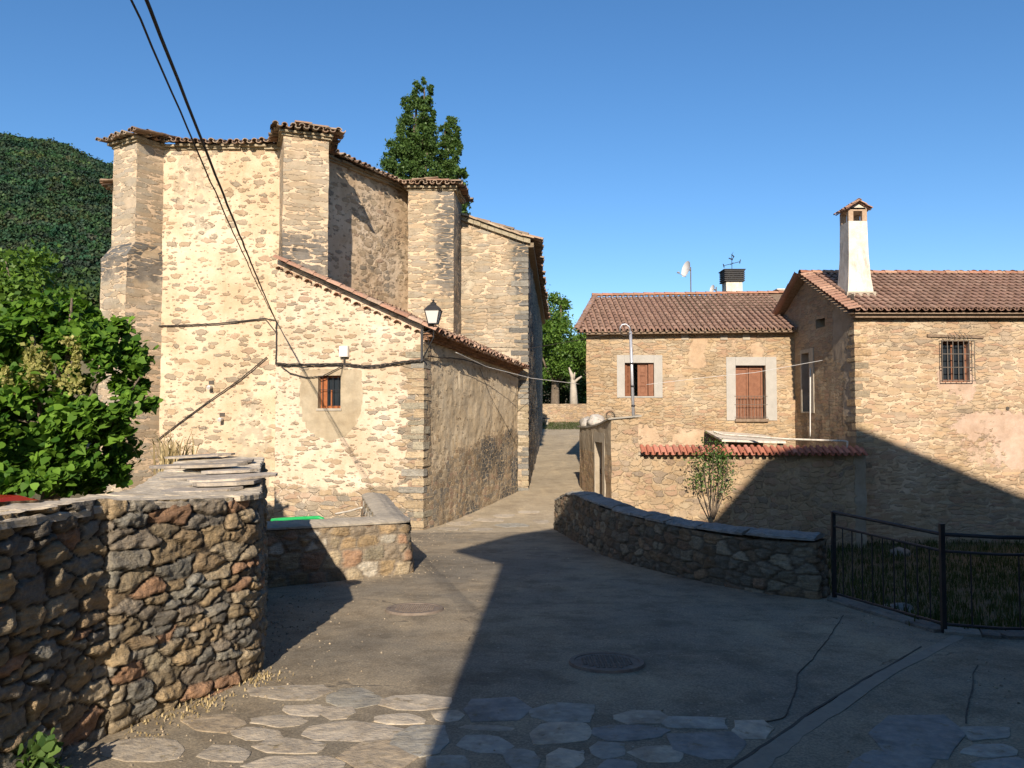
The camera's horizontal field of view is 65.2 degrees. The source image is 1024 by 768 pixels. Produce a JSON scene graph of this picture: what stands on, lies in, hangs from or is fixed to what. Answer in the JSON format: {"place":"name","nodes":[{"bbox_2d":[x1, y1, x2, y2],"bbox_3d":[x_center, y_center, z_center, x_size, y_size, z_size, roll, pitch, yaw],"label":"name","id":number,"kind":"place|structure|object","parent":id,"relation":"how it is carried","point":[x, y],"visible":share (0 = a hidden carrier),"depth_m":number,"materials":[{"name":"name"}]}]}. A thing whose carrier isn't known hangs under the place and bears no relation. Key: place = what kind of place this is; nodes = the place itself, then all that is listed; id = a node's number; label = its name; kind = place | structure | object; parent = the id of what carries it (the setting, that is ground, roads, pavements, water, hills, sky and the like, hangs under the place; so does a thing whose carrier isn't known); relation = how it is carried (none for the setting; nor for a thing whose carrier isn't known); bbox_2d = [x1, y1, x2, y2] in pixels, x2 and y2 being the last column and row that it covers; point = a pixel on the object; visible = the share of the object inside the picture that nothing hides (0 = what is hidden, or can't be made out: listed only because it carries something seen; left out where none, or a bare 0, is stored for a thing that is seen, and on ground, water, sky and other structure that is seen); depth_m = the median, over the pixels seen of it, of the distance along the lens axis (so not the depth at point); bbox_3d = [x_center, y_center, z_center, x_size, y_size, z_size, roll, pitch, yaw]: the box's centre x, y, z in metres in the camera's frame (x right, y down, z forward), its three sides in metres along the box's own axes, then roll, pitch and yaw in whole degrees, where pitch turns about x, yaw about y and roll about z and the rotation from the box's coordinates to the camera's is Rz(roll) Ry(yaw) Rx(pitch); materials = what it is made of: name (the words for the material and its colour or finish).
{"place":"outdoors","nodes":[
{"label":"outdoors","id":0,"kind":"place"},
{"bbox_2d":[3,165,567,404],"bbox_3d":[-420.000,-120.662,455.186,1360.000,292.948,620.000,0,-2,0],"label":"hill","id":1,"kind":"structure","parent":0,"point":[83,368],"depth_m":247.44,"materials":[{"name":"green plant"}]},
{"bbox_2d":[0,131,113,290],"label":"forest","id":2,"kind":"object","parent":1,"relation":"on","point":[82,229],"visible":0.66,"depth_m":404.38,"materials":[{"name":"green plant"}]},
{"bbox_2d":[411,422,583,532],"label":"lane","id":3,"kind":"structure","parent":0,"point":[555,475],"depth_m":24.50,"materials":[{"name":"concrete"}]},
{"bbox_2d":[543,421,580,429],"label":"grass verge","id":4,"kind":"object","parent":3,"relation":"on","point":[573,425],"depth_m":52.66,"materials":[{"name":"green plant"}]},
{"bbox_2d":[0,0,1023,337],"label":"sky","id":5,"kind":"structure","parent":0,"point":[641,140],"materials":[{"name":"blue"}]},
{"bbox_2d":[16,436,1023,627],"bbox_3d":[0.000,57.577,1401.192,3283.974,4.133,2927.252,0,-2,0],"label":"ground","id":6,"kind":"structure","parent":0,"point":[848,574],"depth_m":17.73,"materials":[{"name":"green plant"}]},
{"bbox_2d":[0,495,36,501],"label":"parked car","id":7,"kind":"object","parent":6,"relation":"on","point":[3,498],"visible":0.02,"depth_m":7.25,"materials":[{"name":"red paint"}]},
{"bbox_2d":[0,238,86,400],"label":"broadleaf tree","id":8,"kind":"object","parent":6,"relation":"on","point":[18,280],"visible":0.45,"depth_m":34.06,"materials":[{"name":"green plant"}]},
{"bbox_2d":[42,269,100,377],"bbox_3d":[-22.447,-0.883,39.703,6.614,9.411,6.264,0,-2,0],"label":"broadleaf tree","id":9,"kind":"object","parent":6,"relation":"on","point":[90,292],"visible":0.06,"depth_m":38.92,"materials":[{"name":"green plant"}]},
{"bbox_2d":[0,288,162,499],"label":"catalpa tree","id":10,"kind":"object","parent":6,"relation":"on","point":[45,453],"visible":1,"depth_m":11.55,"materials":[{"name":"green plant"}]},
{"bbox_2d":[0,453,277,767],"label":"stone wall","id":11,"kind":"structure","parent":6,"relation":"on","point":[125,609],"depth_m":5.02,"materials":[{"name":"stone"}]},
{"bbox_2d":[114,429,205,473],"bbox_3d":[-4.559,0.863,10.465,0.926,0.646,1.183,0,-2,7],"label":"dry grass clump","id":12,"kind":"object","parent":6,"relation":"on","point":[173,450],"visible":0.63,"depth_m":10.41,"materials":[{"name":"beige plant"}]},
{"bbox_2d":[270,516,323,520],"bbox_3d":[-3.387,2.288,12.642,1.002,0.441,0.110,-1,-2,18],"label":"green handrail","id":13,"kind":"object","parent":6,"relation":"on","point":[297,518],"visible":0.45,"depth_m":12.61,"materials":[{"name":"metal"}]},
{"bbox_2d":[95,120,549,517],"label":"church","id":14,"kind":"structure","parent":6,"relation":"on","point":[305,194],"depth_m":20.15,"materials":[{"name":"stone"}]},
{"bbox_2d":[159,357,266,438],"bbox_3d":[-7.580,0.435,19.947,2.929,2.248,0.029,0,-2,0],"label":"wall cable","id":15,"kind":"object","parent":14,"relation":"attached to","point":[213,397],"depth_m":19.94,"materials":[{"name":"black rubber"}]},
{"bbox_2d":[158,318,275,326],"bbox_3d":[-7.127,-1.542,19.848,3.707,0.244,0.967,-1,-2,19],"label":"wall cable","id":16,"kind":"object","parent":14,"relation":"attached to","point":[216,323],"depth_m":20.00,"materials":[{"name":"black rubber"}]},
{"bbox_2d":[266,492,413,587],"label":"wall","id":17,"kind":"structure","parent":6,"relation":"on","point":[374,540],"depth_m":10.86,"materials":[{"name":"stone"}]},
{"bbox_2d":[335,507,362,514],"bbox_3d":[-2.906,2.246,14.163,0.054,0.229,0.941,2,-3,-41],"label":"pole","id":18,"kind":"object","parent":17,"relation":"on","point":[348,511],"visible":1,"depth_m":14.09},
{"bbox_2d":[273,255,529,529],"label":"lean to building","id":19,"kind":"structure","parent":6,"relation":"on","point":[403,437],"depth_m":18.57,"materials":[{"name":"stone"}]},
{"bbox_2d":[130,0,274,318],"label":"overhead cable","id":20,"kind":"object","parent":19,"relation":"attached to","point":[150,43],"visible":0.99,"depth_m":6.48,"materials":[{"name":"black rubber"}]},
{"bbox_2d":[144,0,275,320],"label":"overhead cable","id":21,"kind":"object","parent":19,"relation":"attached to","point":[152,15],"visible":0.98,"depth_m":6.64,"materials":[{"name":"black rubber"}]},
{"bbox_2d":[275,321,276,363],"bbox_3d":[-5.537,-0.981,18.779,0.040,1.003,0.028,0,-2,0],"label":"wall cable","id":22,"kind":"object","parent":19,"relation":"attached to","point":[276,342],"depth_m":18.77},
{"bbox_2d":[281,365,343,377],"bbox_3d":[-4.647,-0.289,18.556,1.589,0.302,0.024,-1,-2,12],"label":"wall cable","id":23,"kind":"object","parent":19,"relation":"attached to","point":[311,376],"depth_m":18.54,"materials":[{"name":"black rubber"}]},
{"bbox_2d":[316,376,341,410],"bbox_3d":[-4.206,0.214,18.587,0.626,0.814,0.235,-1,-2,12],"label":"window","id":24,"kind":"structure","parent":19,"relation":"in","point":[330,385],"depth_m":18.67,"materials":[{"name":"red wood"}]},
{"bbox_2d":[339,346,348,362],"bbox_3d":[-3.860,-0.678,18.383,0.204,0.388,0.113,-1,-2,12],"label":"junction box","id":25,"kind":"object","parent":19,"relation":"attached to","point":[343,351],"visible":1,"depth_m":18.34,"materials":[{"name":"white plastic"}]},
{"bbox_2d":[275,358,425,367],"bbox_3d":[-3.742,-0.469,18.353,3.710,0.209,0.047,-1,-2,12],"label":"wall cable","id":26,"kind":"object","parent":19,"relation":"attached to","point":[334,364],"depth_m":18.35,"materials":[{"name":"black rubber"}]},
{"bbox_2d":[420,299,442,360],"bbox_3d":[-1.821,-1.200,17.803,0.503,1.365,0.388,0,-2,6],"label":"street lamp","id":27,"kind":"object","parent":19,"relation":"attached to","point":[433,311],"visible":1,"depth_m":17.69,"materials":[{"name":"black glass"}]},
{"bbox_2d":[428,356,519,378],"bbox_3d":[-0.820,-0.435,21.281,0.072,0.298,6.703,-1,-2,18],"label":"wall cable","id":28,"kind":"object","parent":19,"relation":"attached to","point":[469,361],"depth_m":20.01,"materials":[{"name":"black rubber"}]},
{"bbox_2d":[480,369,514,441],"bbox_3d":[-0.338,0.766,22.938,0.011,2.271,3.372,-1,-2,18],"label":"wall cable","id":29,"kind":"object","parent":19,"relation":"attached to","point":[495,405],"depth_m":22.55,"materials":[{"name":"black rubber"}]},
{"bbox_2d":[456,352,576,383],"bbox_3d":[0.284,-0.376,22.784,0.339,0.494,7.889,-1,-3,27],"label":"overhead wire","id":30,"kind":"object","parent":19,"relation":"attached to","point":[513,373],"visible":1,"depth_m":22.61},
{"bbox_2d":[376,76,444,180],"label":"poplar tree","id":31,"kind":"object","parent":6,"relation":"on","point":[414,148],"visible":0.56,"depth_m":46.08,"materials":[{"name":"green plant"}]},
{"bbox_2d":[434,115,472,214],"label":"poplar tree","id":32,"kind":"object","parent":6,"relation":"on","point":[450,139],"visible":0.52,"depth_m":47.22,"materials":[{"name":"green plant"}]},
{"bbox_2d":[454,165,470,213],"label":"poplar tree","id":33,"kind":"object","parent":6,"relation":"on","point":[459,173],"visible":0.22,"depth_m":44.90,"materials":[{"name":"green plant"}]},
{"bbox_2d":[542,350,563,403],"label":"broadleaf tree","id":34,"kind":"object","parent":6,"relation":"on","point":[546,388],"visible":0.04,"depth_m":73.31,"materials":[{"name":"green plant"}]},
{"bbox_2d":[544,340,582,403],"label":"broadleaf tree","id":35,"kind":"object","parent":6,"relation":"on","point":[565,390],"visible":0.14,"depth_m":74.65,"materials":[{"name":"green plant"}]},
{"bbox_2d":[542,290,586,403],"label":"elm tree","id":36,"kind":"object","parent":6,"relation":"on","point":[556,327],"visible":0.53,"depth_m":62.38,"materials":[{"name":"green plant"}]},
{"bbox_2d":[542,404,586,421],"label":"lane wall","id":37,"kind":"structure","parent":6,"relation":"on","point":[565,412],"depth_m":56.96,"materials":[{"name":"beige stone"}]},
{"bbox_2d":[569,367,581,403],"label":"tree trunk","id":38,"kind":"object","parent":6,"relation":"on","point":[573,395],"visible":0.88,"depth_m":59.85,"materials":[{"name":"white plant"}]},
{"bbox_2d":[567,368,586,403],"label":"broadleaf tree","id":39,"kind":"object","parent":6,"relation":"on","point":[581,384],"visible":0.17,"depth_m":71.31,"materials":[{"name":"green plant"}]},
{"bbox_2d":[577,414,641,507],"bbox_3d":[2.782,2.514,23.281,0.939,3.256,4.594,0,-2,-6],"label":"gateway","id":40,"kind":"object","parent":6,"relation":"on","point":[608,456],"visible":0.72,"depth_m":21.18,"materials":[{"name":"stone"}]},
{"bbox_2d":[579,416,588,428],"bbox_3d":[2.358,1.244,25.171,0.480,0.469,0.606,0,-2,0],"label":"boulder","id":41,"kind":"object","parent":40,"relation":"on","point":[582,421],"visible":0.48,"depth_m":24.97,"materials":[{"name":"stone"}]},
{"bbox_2d":[587,414,604,425],"bbox_3d":[2.579,1.142,24.559,0.558,0.444,0.648,0,-2,0],"label":"boulder","id":42,"kind":"object","parent":40,"relation":"on","point":[593,419],"visible":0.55,"depth_m":24.37,"materials":[{"name":"stone"}]},
{"bbox_2d":[600,443,601,493],"bbox_3d":[2.620,2.626,22.620,0.112,1.961,0.967,0,-2,-6],"label":"door","id":43,"kind":"structure","parent":40,"relation":"in","point":[601,443],"depth_m":23.06,"materials":[{"name":"brown wood"}]},
{"bbox_2d":[619,323,634,417],"bbox_3d":[3.118,-0.239,21.627,0.424,2.809,0.110,0,-2,0],"label":"steel mast","id":44,"kind":"object","parent":40,"relation":"on","point":[631,363],"visible":0.95,"depth_m":21.60,"materials":[{"name":"grey metal"}]},
{"bbox_2d":[483,330,628,347],"bbox_3d":[1.104,-1.181,22.042,4.006,0.535,1.420,0,-2,-9],"label":"overhead wire","id":45,"kind":"object","parent":44,"relation":"attached to","point":[553,344],"visible":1,"depth_m":21.87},
{"bbox_2d":[573,269,797,451],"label":"stone house","id":46,"kind":"structure","parent":6,"relation":"on","point":[730,329],"depth_m":26.45,"materials":[{"name":"beige stone"}]},
{"bbox_2d":[677,261,690,291],"bbox_3d":[6.623,-3.969,30.769,0.505,1.541,0.493,-1,-2,19],"label":"satellite dish","id":47,"kind":"object","parent":46,"relation":"attached to","point":[686,268],"visible":0.98,"depth_m":30.83,"materials":[{"name":"white metal"}]},
{"bbox_2d":[710,285,716,291],"bbox_3d":[7.787,-3.457,30.851,0.258,0.745,0.295,0,-2,0],"label":"satellite dish","id":48,"kind":"object","parent":46,"relation":"attached to","point":[712,289],"visible":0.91,"depth_m":30.91,"materials":[{"name":"white metal"}]},
{"bbox_2d":[723,253,740,266],"bbox_3d":[8.582,-4.786,31.218,0.644,0.744,0.361,1,-3,-29],"label":"weather vane","id":49,"kind":"object","parent":46,"relation":"on","point":[731,258],"visible":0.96,"depth_m":31.21,"materials":[{"name":"black metal"}]},
{"bbox_2d":[553,491,830,599],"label":"parapet wall","id":50,"kind":"structure","parent":6,"relation":"on","point":[793,563],"depth_m":10.78,"materials":[{"name":"stone"}]},
{"bbox_2d":[705,430,785,446],"bbox_3d":[7.211,3.085,24.747,2.167,3.253,2.900,0,-2,0],"label":"canopy","id":51,"kind":"object","parent":6,"relation":"on","point":[727,439],"visible":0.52,"depth_m":23.93,"materials":[{"name":"white fabric"}]},
{"bbox_2d":[638,444,868,547],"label":"garden wall","id":52,"kind":"structure","parent":6,"relation":"on","point":[805,488],"depth_m":21.30,"materials":[{"name":"beige stone"}]},
{"bbox_2d":[681,431,744,519],"bbox_3d":[5.240,2.395,20.858,1.664,2.318,0.758,0,-2,0],"label":"rose bush","id":53,"kind":"object","parent":52,"relation":"attached to","point":[713,512],"visible":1,"depth_m":20.87,"materials":[{"name":"green plant"}]},
{"bbox_2d":[713,431,847,447],"bbox_3d":[7.550,1.616,22.797,3.822,0.540,0.217,-2,-3,35],"label":"white pipe","id":54,"kind":"object","parent":52,"relation":"on","point":[783,438],"visible":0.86,"depth_m":22.59,"materials":[{"name":"white plastic"}]},
{"bbox_2d":[772,198,1023,542],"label":"gabled house","id":55,"kind":"structure","parent":6,"relation":"on","point":[917,386],"depth_m":22.02,"materials":[{"name":"beige stone"}]},
{"bbox_2d":[646,360,821,384],"bbox_3d":[6.177,-0.324,22.202,4.828,0.669,0.268,0,-2,5],"label":"overhead wire","id":56,"kind":"object","parent":55,"relation":"attached to","point":[733,374],"visible":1,"depth_m":22.14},
{"bbox_2d":[810,368,810,436],"bbox_3d":[9.332,0.571,25.029,0.036,2.142,0.113,0,-2,0],"label":"white pipe","id":57,"kind":"object","parent":55,"relation":"attached to","point":[810,402],"visible":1,"depth_m":25.01,"materials":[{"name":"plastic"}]},
{"bbox_2d":[927,331,983,381],"bbox_3d":[12.218,-0.744,22.086,1.551,1.387,0.402,0,-2,0],"label":"window","id":58,"kind":"structure","parent":55,"relation":"in","point":[953,367],"depth_m":22.23,"materials":[{"name":"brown wood"}]},
{"bbox_2d":[884,603,914,615],"bbox_3d":[4.706,2.864,9.791,0.684,0.374,0.455,0,-2,0],"label":"rock","id":59,"kind":"object","parent":6,"relation":"on","point":[900,605],"visible":0.2,"depth_m":9.73,"materials":[{"name":"stone"}]},
{"bbox_2d":[890,547,910,556],"bbox_3d":[9.877,4.291,20.341,0.512,0.301,0.429,0,-2,0],"label":"rock","id":60,"kind":"object","parent":6,"relation":"on","point":[901,549],"visible":0.59,"depth_m":20.24,"materials":[{"name":"stone"}]},
{"bbox_2d":[826,537,1023,630],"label":"grass","id":61,"kind":"structure","parent":6,"relation":"on","point":[977,619],"depth_m":16.63,"materials":[{"name":"green plant"}]},
{"bbox_2d":[59,532,1023,767],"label":"road","id":62,"kind":"structure","parent":0,"point":[516,639],"depth_m":6.71,"materials":[{"name":"concrete"}]},
{"bbox_2d":[16,727,71,767],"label":"weed","id":63,"kind":"object","parent":62,"relation":"on","point":[45,748],"visible":1,"depth_m":4.02,"materials":[{"name":"green plant"}]},
{"bbox_2d":[121,666,293,738],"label":"wall foot grass","id":64,"kind":"structure","parent":62,"relation":"on","point":[206,700],"depth_m":5.39,"materials":[{"name":"beige plant"}]},
{"bbox_2d":[385,602,443,615],"bbox_3d":[-1.062,2.456,8.738,0.639,0.054,0.639,0,-2,0],"label":"manhole cover","id":65,"kind":"object","parent":62,"relation":"on","point":[411,609],"visible":1,"depth_m":8.67,"materials":[{"name":"metal"}]},
{"bbox_2d":[112,525,1023,766],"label":"gravel","id":66,"kind":"structure","parent":62,"relation":"on","point":[269,672],"depth_m":7.44,"materials":[{"name":"gravel"}]},
{"bbox_2d":[569,652,644,673],"bbox_3d":[0.768,2.255,6.484,0.618,0.053,0.618,0,-2,0],"label":"manhole cover","id":67,"kind":"object","parent":62,"relation":"on","point":[608,662],"visible":1,"depth_m":6.43,"materials":[{"name":"metal"}]},
{"bbox_2d":[765,615,843,721],"bbox_3d":[2.572,2.301,6.702,0.129,0.200,3.909,-1,-3,30],"label":"road seam","id":68,"kind":"object","parent":62,"relation":"on","point":[797,675],"visible":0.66,"depth_m":5.97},
{"bbox_2d":[726,646,921,767],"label":"kerb seam","id":69,"kind":"object","parent":62,"relation":"on","point":[752,752],"visible":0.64,"depth_m":5.18,"materials":[{"name":"grey concrete"}]},
{"bbox_2d":[733,635,964,767],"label":"channel","id":70,"kind":"object","parent":62,"relation":"on","point":[765,756],"visible":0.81,"depth_m":5.26,"materials":[{"name":"concrete"}]},
{"bbox_2d":[827,597,1023,639],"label":"kerb","id":71,"kind":"structure","parent":62,"relation":"on","point":[926,625],"depth_m":7.83,"materials":[{"name":"stone"}]},
{"bbox_2d":[831,511,1023,632],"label":"iron railing","id":72,"kind":"object","parent":71,"relation":"on","point":[942,551],"visible":0.98,"depth_m":7.88,"materials":[{"name":"black metal"}]},
{"bbox_2d":[965,665,977,722],"bbox_3d":[3.293,2.215,5.738,0.027,0.099,1.641,-1,-3,32],"label":"paving seam","id":73,"kind":"object","parent":62,"relation":"on","point":[969,696],"visible":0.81,"depth_m":5.55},
{"bbox_2d":[100,510,1023,767],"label":"paving","id":74,"kind":"structure","parent":0,"point":[912,741],"depth_m":4.79,"materials":[{"name":"stone"}]}
]}

